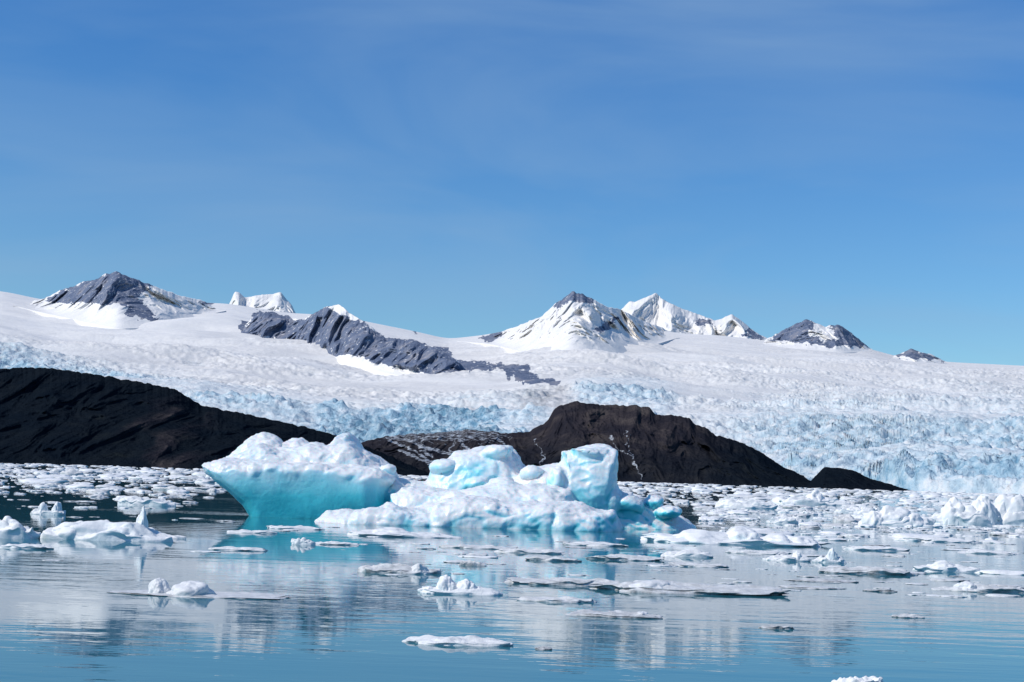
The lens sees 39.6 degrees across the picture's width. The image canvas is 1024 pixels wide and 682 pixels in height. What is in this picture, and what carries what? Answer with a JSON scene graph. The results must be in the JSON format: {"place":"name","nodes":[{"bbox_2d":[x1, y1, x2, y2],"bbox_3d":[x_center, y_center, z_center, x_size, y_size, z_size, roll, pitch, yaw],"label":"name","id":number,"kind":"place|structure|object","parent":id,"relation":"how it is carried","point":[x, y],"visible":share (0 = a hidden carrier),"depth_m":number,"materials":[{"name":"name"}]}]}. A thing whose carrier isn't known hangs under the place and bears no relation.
{"place":"outdoors","nodes":[
{"label":"outdoors","id":0,"kind":"place"},
{"bbox_2d":[13,271,225,328],"bbox_3d":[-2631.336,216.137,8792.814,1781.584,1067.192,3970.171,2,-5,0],"label":"snowy mountain","id":1,"kind":"structure","parent":0,"point":[116,300],"depth_m":7634.88,"materials":[{"name":"white snow"}]},
{"bbox_2d":[0,367,428,475],"bbox_3d":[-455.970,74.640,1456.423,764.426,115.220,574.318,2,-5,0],"label":"rocky headland","id":2,"kind":"structure","parent":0,"point":[56,416],"depth_m":1469.67,"materials":[{"name":"black stone"}]},
{"bbox_2d":[229,292,294,312],"bbox_3d":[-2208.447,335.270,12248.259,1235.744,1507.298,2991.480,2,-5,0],"label":"snowy mountain","id":3,"kind":"structure","parent":0,"point":[279,301],"depth_m":11952.99,"materials":[{"name":"white snow"}]},
{"bbox_2d":[241,304,465,375],"bbox_3d":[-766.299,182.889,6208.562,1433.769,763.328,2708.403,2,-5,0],"label":"rocky mountain ridge","id":4,"kind":"structure","parent":0,"point":[342,335],"depth_m":5859.13,"materials":[{"name":"grey stone"}]},
{"bbox_2d":[0,463,1023,681],"bbox_3d":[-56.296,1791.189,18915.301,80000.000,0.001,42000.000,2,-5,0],"label":"water","id":5,"kind":"structure","parent":0,"point":[336,616],"depth_m":32.43,"materials":[{"name":"teal liquid"}]},
{"bbox_2d":[0,516,40,538],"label":"iceberg","id":6,"kind":"object","parent":5,"relation":"on","point":[10,528],"visible":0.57,"depth_m":54.63,"materials":[{"name":"white ice"}]},
{"bbox_2d":[0,543,53,548],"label":"ice floe","id":7,"kind":"object","parent":5,"relation":"on","point":[26,546],"visible":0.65,"depth_m":48.46,"materials":[{"name":"white ice"}]},
{"bbox_2d":[30,501,65,514],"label":"ice floe","id":8,"kind":"object","parent":5,"relation":"on","point":[42,509],"visible":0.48,"depth_m":79.88,"materials":[{"name":"white ice"}]},
{"bbox_2d":[40,506,172,541],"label":"iceberg","id":9,"kind":"object","parent":5,"relation":"on","point":[138,530],"visible":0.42,"depth_m":55.33,"materials":[{"name":"white ice"}]},
{"bbox_2d":[117,496,175,505],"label":"ice floe","id":10,"kind":"object","parent":5,"relation":"on","point":[136,500],"visible":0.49,"depth_m":103.19,"materials":[{"name":"white ice"}]},
{"bbox_2d":[164,533,185,538],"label":"ice floe","id":11,"kind":"object","parent":5,"relation":"on","point":[177,537],"visible":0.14,"depth_m":58.23,"materials":[{"name":"white ice"}]},
{"bbox_2d":[107,578,289,598],"bbox_3d":[-7.370,5.917,33.251,4.403,0.718,1.622,2,-5,0],"label":"ice floe","id":12,"kind":"object","parent":5,"relation":"on","point":[161,587],"visible":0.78,"depth_m":32.90,"materials":[{"name":"white ice"}]},
{"bbox_2d":[209,546,267,551],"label":"ice floe","id":13,"kind":"object","parent":5,"relation":"on","point":[229,548],"visible":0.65,"depth_m":51.20,"materials":[{"name":"white ice"}]},
{"bbox_2d":[227,529,276,533],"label":"ice floe","id":14,"kind":"object","parent":5,"relation":"on","point":[250,531],"visible":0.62,"depth_m":65.34,"materials":[{"name":"white ice"}]},
{"bbox_2d":[267,525,324,529],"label":"ice floe","id":15,"kind":"object","parent":5,"relation":"on","point":[300,527],"visible":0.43,"depth_m":71.05,"materials":[{"name":"white ice"}]},
{"bbox_2d":[291,537,315,544],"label":"ice floe","id":16,"kind":"object","parent":5,"relation":"on","point":[301,541],"visible":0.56,"depth_m":56.60,"materials":[{"name":"white ice"}]},
{"bbox_2d":[315,541,358,544],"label":"ice floe","id":17,"kind":"object","parent":5,"relation":"on","point":[335,543],"visible":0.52,"depth_m":57.31,"materials":[{"name":"white ice"}]},
{"bbox_2d":[358,563,440,573],"bbox_3d":[-3.377,6.949,42.556,2.552,0.646,0.955,2,-5,0],"label":"ice floe","id":18,"kind":"object","parent":5,"relation":"on","point":[400,568],"visible":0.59,"depth_m":42.31,"materials":[{"name":"white ice"}]},
{"bbox_2d":[347,527,462,537],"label":"ice floe","id":19,"kind":"object","parent":5,"relation":"on","point":[390,532],"visible":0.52,"depth_m":66.19,"materials":[{"name":"white ice"}]},
{"bbox_2d":[202,432,696,531],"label":"iceberg","id":20,"kind":"object","parent":5,"relation":"on","point":[345,478],"visible":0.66,"depth_m":86.98,"materials":[{"name":"ice"}]},
{"bbox_2d":[402,635,513,646],"bbox_3d":[-0.976,5.390,25.283,2.009,0.328,0.749,2,-5,0],"label":"ice floe","id":21,"kind":"object","parent":5,"relation":"on","point":[470,640],"visible":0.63,"depth_m":25.07,"materials":[{"name":"white ice"}]},
{"bbox_2d":[417,575,502,595],"bbox_3d":[-1.310,6.360,35.859,2.165,0.911,0.874,2,-5,0],"label":"ice floe","id":22,"kind":"object","parent":5,"relation":"on","point":[447,584],"visible":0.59,"depth_m":35.59,"materials":[{"name":"white ice"}]},
{"bbox_2d":[458,560,486,565],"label":"ice floe","id":23,"kind":"object","parent":5,"relation":"on","point":[470,563],"visible":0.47,"depth_m":46.92,"materials":[{"name":"white ice"}]},
{"bbox_2d":[439,544,517,548],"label":"ice floe","id":24,"kind":"object","parent":5,"relation":"on","point":[468,546],"visible":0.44,"depth_m":57.94,"materials":[{"name":"white ice"}]},
{"bbox_2d":[0,463,1023,543],"bbox_3d":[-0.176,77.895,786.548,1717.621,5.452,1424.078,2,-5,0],"label":"brash ice","id":25,"kind":"structure","parent":5,"relation":"on","point":[773,495],"depth_m":231.81,"materials":[{"name":"white ice"}]},
{"bbox_2d":[17,499,1023,597],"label":"ice fragments","id":26,"kind":"object","parent":5,"relation":"on","point":[796,586],"visible":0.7,"depth_m":51.59,"materials":[{"name":"white ice"}]},
{"bbox_2d":[494,548,564,553],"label":"ice floe","id":27,"kind":"object","parent":5,"relation":"on","point":[534,551],"visible":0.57,"depth_m":55.71,"materials":[{"name":"white ice"}]},
{"bbox_2d":[535,646,551,649],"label":"ice floe","id":28,"kind":"object","parent":5,"relation":"on","point":[544,648],"visible":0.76,"depth_m":24.79,"materials":[{"name":"white ice"}]},
{"bbox_2d":[525,556,581,561],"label":"ice floe","id":29,"kind":"object","parent":5,"relation":"on","point":[542,558],"visible":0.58,"depth_m":50.94,"materials":[{"name":"white ice"}]},
{"bbox_2d":[516,596,596,602],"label":"ice floe","id":30,"kind":"object","parent":5,"relation":"on","point":[565,599],"visible":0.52,"depth_m":34.35,"materials":[{"name":"white ice"}]},
{"bbox_2d":[505,577,619,585],"bbox_3d":[1.425,6.884,40.152,3.519,0.447,1.460,2,-5,0],"label":"ice floe","id":31,"kind":"object","parent":5,"relation":"on","point":[560,581],"visible":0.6,"depth_m":39.73,"materials":[{"name":"white ice"}]},
{"bbox_2d":[562,541,628,546],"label":"ice floe","id":32,"kind":"object","parent":5,"relation":"on","point":[591,543],"visible":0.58,"depth_m":63.36,"materials":[{"name":"white ice"}]},
{"bbox_2d":[565,609,662,618],"bbox_3d":[2.190,6.057,31.276,2.235,0.269,0.854,2,-5,0],"label":"ice floe","id":33,"kind":"object","parent":5,"relation":"on","point":[612,614],"visible":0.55,"depth_m":31.02,"materials":[{"name":"white ice"}]},
{"bbox_2d":[586,553,663,560],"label":"ice floe","id":34,"kind":"object","parent":5,"relation":"on","point":[621,556],"visible":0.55,"depth_m":52.94,"materials":[{"name":"white ice"}]},
{"bbox_2d":[661,549,712,557],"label":"ice floe","id":35,"kind":"object","parent":5,"relation":"on","point":[695,553],"visible":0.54,"depth_m":56.48,"materials":[{"name":"white ice"}]},
{"bbox_2d":[589,579,790,595],"bbox_3d":[4.820,6.860,38.768,5.484,0.645,2.199,2,-5,0],"label":"ice floe","id":36,"kind":"object","parent":5,"relation":"on","point":[657,586],"visible":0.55,"depth_m":38.25,"materials":[{"name":"white ice"}]},
{"bbox_2d":[668,562,727,567],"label":"ice floe","id":37,"kind":"object","parent":5,"relation":"on","point":[688,564],"visible":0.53,"depth_m":50.17,"materials":[{"name":"white ice"}]},
{"bbox_2d":[640,526,832,546],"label":"ice floe","id":38,"kind":"object","parent":5,"relation":"on","point":[740,535],"visible":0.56,"depth_m":69.47,"materials":[{"name":"white ice"}]},
{"bbox_2d":[715,498,777,508],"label":"ice floe","id":39,"kind":"object","parent":5,"relation":"on","point":[737,503],"visible":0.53,"depth_m":169.74,"materials":[{"name":"white ice"}]},
{"bbox_2d":[725,550,788,554],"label":"ice floe","id":40,"kind":"object","parent":5,"relation":"on","point":[775,552],"visible":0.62,"depth_m":60.78,"materials":[{"name":"white ice"}]},
{"bbox_2d":[758,625,793,628],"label":"ice floe","id":41,"kind":"object","parent":5,"relation":"on","point":[775,627],"visible":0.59,"depth_m":29.57,"materials":[{"name":"white ice"}]},
{"bbox_2d":[766,513,804,523],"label":"ice floe","id":42,"kind":"object","parent":5,"relation":"on","point":[783,518],"visible":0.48,"depth_m":108.32,"materials":[{"name":"white ice"}]},
{"bbox_2d":[762,551,810,561],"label":"ice floe","id":43,"kind":"object","parent":5,"relation":"on","point":[796,556],"visible":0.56,"depth_m":55.90,"materials":[{"name":"white ice"}]},
{"bbox_2d":[778,490,850,505],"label":"ice floe","id":44,"kind":"object","parent":5,"relation":"on","point":[815,497],"visible":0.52,"depth_m":216.09,"materials":[{"name":"white ice"}]},
{"bbox_2d":[787,578,858,582],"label":"ice floe","id":45,"kind":"object","parent":5,"relation":"on","point":[824,580],"visible":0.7,"depth_m":44.49,"materials":[{"name":"white ice"}]},
{"bbox_2d":[812,548,845,562],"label":"ice floe","id":46,"kind":"object","parent":5,"relation":"on","point":[831,556],"visible":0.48,"depth_m":55.44,"materials":[{"name":"white ice"}]},
{"bbox_2d":[831,676,882,681],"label":"ice floe","id":47,"kind":"object","parent":5,"relation":"on","point":[863,679],"visible":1,"depth_m":21.30,"materials":[{"name":"white ice"}]},
{"bbox_2d":[834,506,880,514],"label":"ice floe","id":48,"kind":"object","parent":5,"relation":"on","point":[856,510],"visible":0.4,"depth_m":152.64,"materials":[{"name":"white ice"}]},
{"bbox_2d":[817,566,917,574],"bbox_3d":[12.345,8.122,49.468,3.527,0.572,1.381,2,-5,0],"label":"ice floe","id":49,"kind":"object","parent":5,"relation":"on","point":[876,570],"visible":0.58,"depth_m":49.00,"materials":[{"name":"white ice"}]},
{"bbox_2d":[842,546,909,550],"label":"ice floe","id":50,"kind":"object","parent":5,"relation":"on","point":[875,548],"visible":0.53,"depth_m":67.46,"materials":[{"name":"white ice"}]},
{"bbox_2d":[863,589,897,591],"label":"ice floe","id":51,"kind":"object","parent":5,"relation":"on","point":[880,590],"visible":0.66,"depth_m":41.02,"materials":[{"name":"white ice"}]},
{"bbox_2d":[858,505,935,527],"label":"ice floe","id":52,"kind":"object","parent":5,"relation":"on","point":[887,515],"visible":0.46,"depth_m":110.98,"materials":[{"name":"white ice"}]},
{"bbox_2d":[891,614,924,617],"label":"ice floe","id":53,"kind":"object","parent":5,"relation":"on","point":[907,616],"visible":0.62,"depth_m":33.06,"materials":[{"name":"white ice"}]},
{"bbox_2d":[904,536,982,542],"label":"ice floe","id":54,"kind":"object","parent":5,"relation":"on","point":[938,539],"visible":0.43,"depth_m":81.25,"materials":[{"name":"white ice"}]},
{"bbox_2d":[913,560,979,572],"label":"ice floe","id":55,"kind":"object","parent":5,"relation":"on","point":[942,566],"visible":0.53,"depth_m":51.83,"materials":[{"name":"white ice"}]},
{"bbox_2d":[930,495,1000,525],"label":"iceberg","id":56,"kind":"object","parent":5,"relation":"on","point":[980,510],"visible":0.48,"depth_m":122.07,"materials":[{"name":"white ice"}]},
{"bbox_2d":[931,581,1023,593],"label":"ice floe","id":57,"kind":"object","parent":5,"relation":"on","point":[966,586],"visible":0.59,"depth_m":42.23,"materials":[{"name":"white ice"}]},
{"bbox_2d":[958,549,1019,554],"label":"ice floe","id":58,"kind":"object","parent":5,"relation":"on","point":[980,551],"visible":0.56,"depth_m":67.87,"materials":[{"name":"white ice"}]},
{"bbox_2d":[993,494,1023,525],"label":"iceberg","id":59,"kind":"object","parent":5,"relation":"on","point":[1009,510],"visible":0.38,"depth_m":122.93,"materials":[{"name":"white ice"}]},
{"bbox_2d":[0,291,1023,493],"bbox_3d":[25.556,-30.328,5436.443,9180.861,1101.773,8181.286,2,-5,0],"label":"glacier","id":60,"kind":"object","parent":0,"point":[810,415],"visible":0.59,"depth_m":4549.05,"materials":[{"name":"ice"},{"name":"snow"}]},
{"bbox_2d":[0,0,1023,365],"label":"sky","id":61,"kind":"structure","parent":0,"point":[440,168],"materials":[{"name":"blue"}]},
{"bbox_2d":[457,291,677,353],"bbox_3d":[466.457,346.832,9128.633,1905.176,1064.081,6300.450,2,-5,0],"label":"snowy mountain","id":62,"kind":"structure","parent":0,"point":[572,320],"depth_m":7282.76,"materials":[{"name":"white snow"}]},
{"bbox_2d":[361,401,809,486],"bbox_3d":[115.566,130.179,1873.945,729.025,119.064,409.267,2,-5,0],"label":"rocky headland","id":63,"kind":"structure","parent":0,"point":[648,444],"depth_m":1900.87,"materials":[{"name":"black stone"}]},
{"bbox_2d":[621,293,766,339],"bbox_3d":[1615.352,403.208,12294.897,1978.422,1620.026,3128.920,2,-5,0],"label":"snowy mountain","id":64,"kind":"structure","parent":0,"point":[655,309],"depth_m":11894.98,"materials":[{"name":"white snow"}]},
{"bbox_2d":[763,319,870,352],"bbox_3d":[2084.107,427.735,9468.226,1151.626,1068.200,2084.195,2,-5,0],"label":"snowy mountain","id":65,"kind":"structure","parent":0,"point":[806,334],"depth_m":8874.95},
{"bbox_2d":[806,467,908,490],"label":"rocky headland","id":66,"kind":"structure","parent":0,"point":[831,478],"depth_m":1443.74,"materials":[{"name":"black stone"}]},
{"bbox_2d":[889,349,945,362],"bbox_3d":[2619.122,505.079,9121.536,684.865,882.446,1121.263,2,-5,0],"label":"snowy mountain","id":67,"kind":"structure","parent":0,"point":[911,355],"depth_m":8842.01,"materials":[{"name":"white snow"}]}
]}

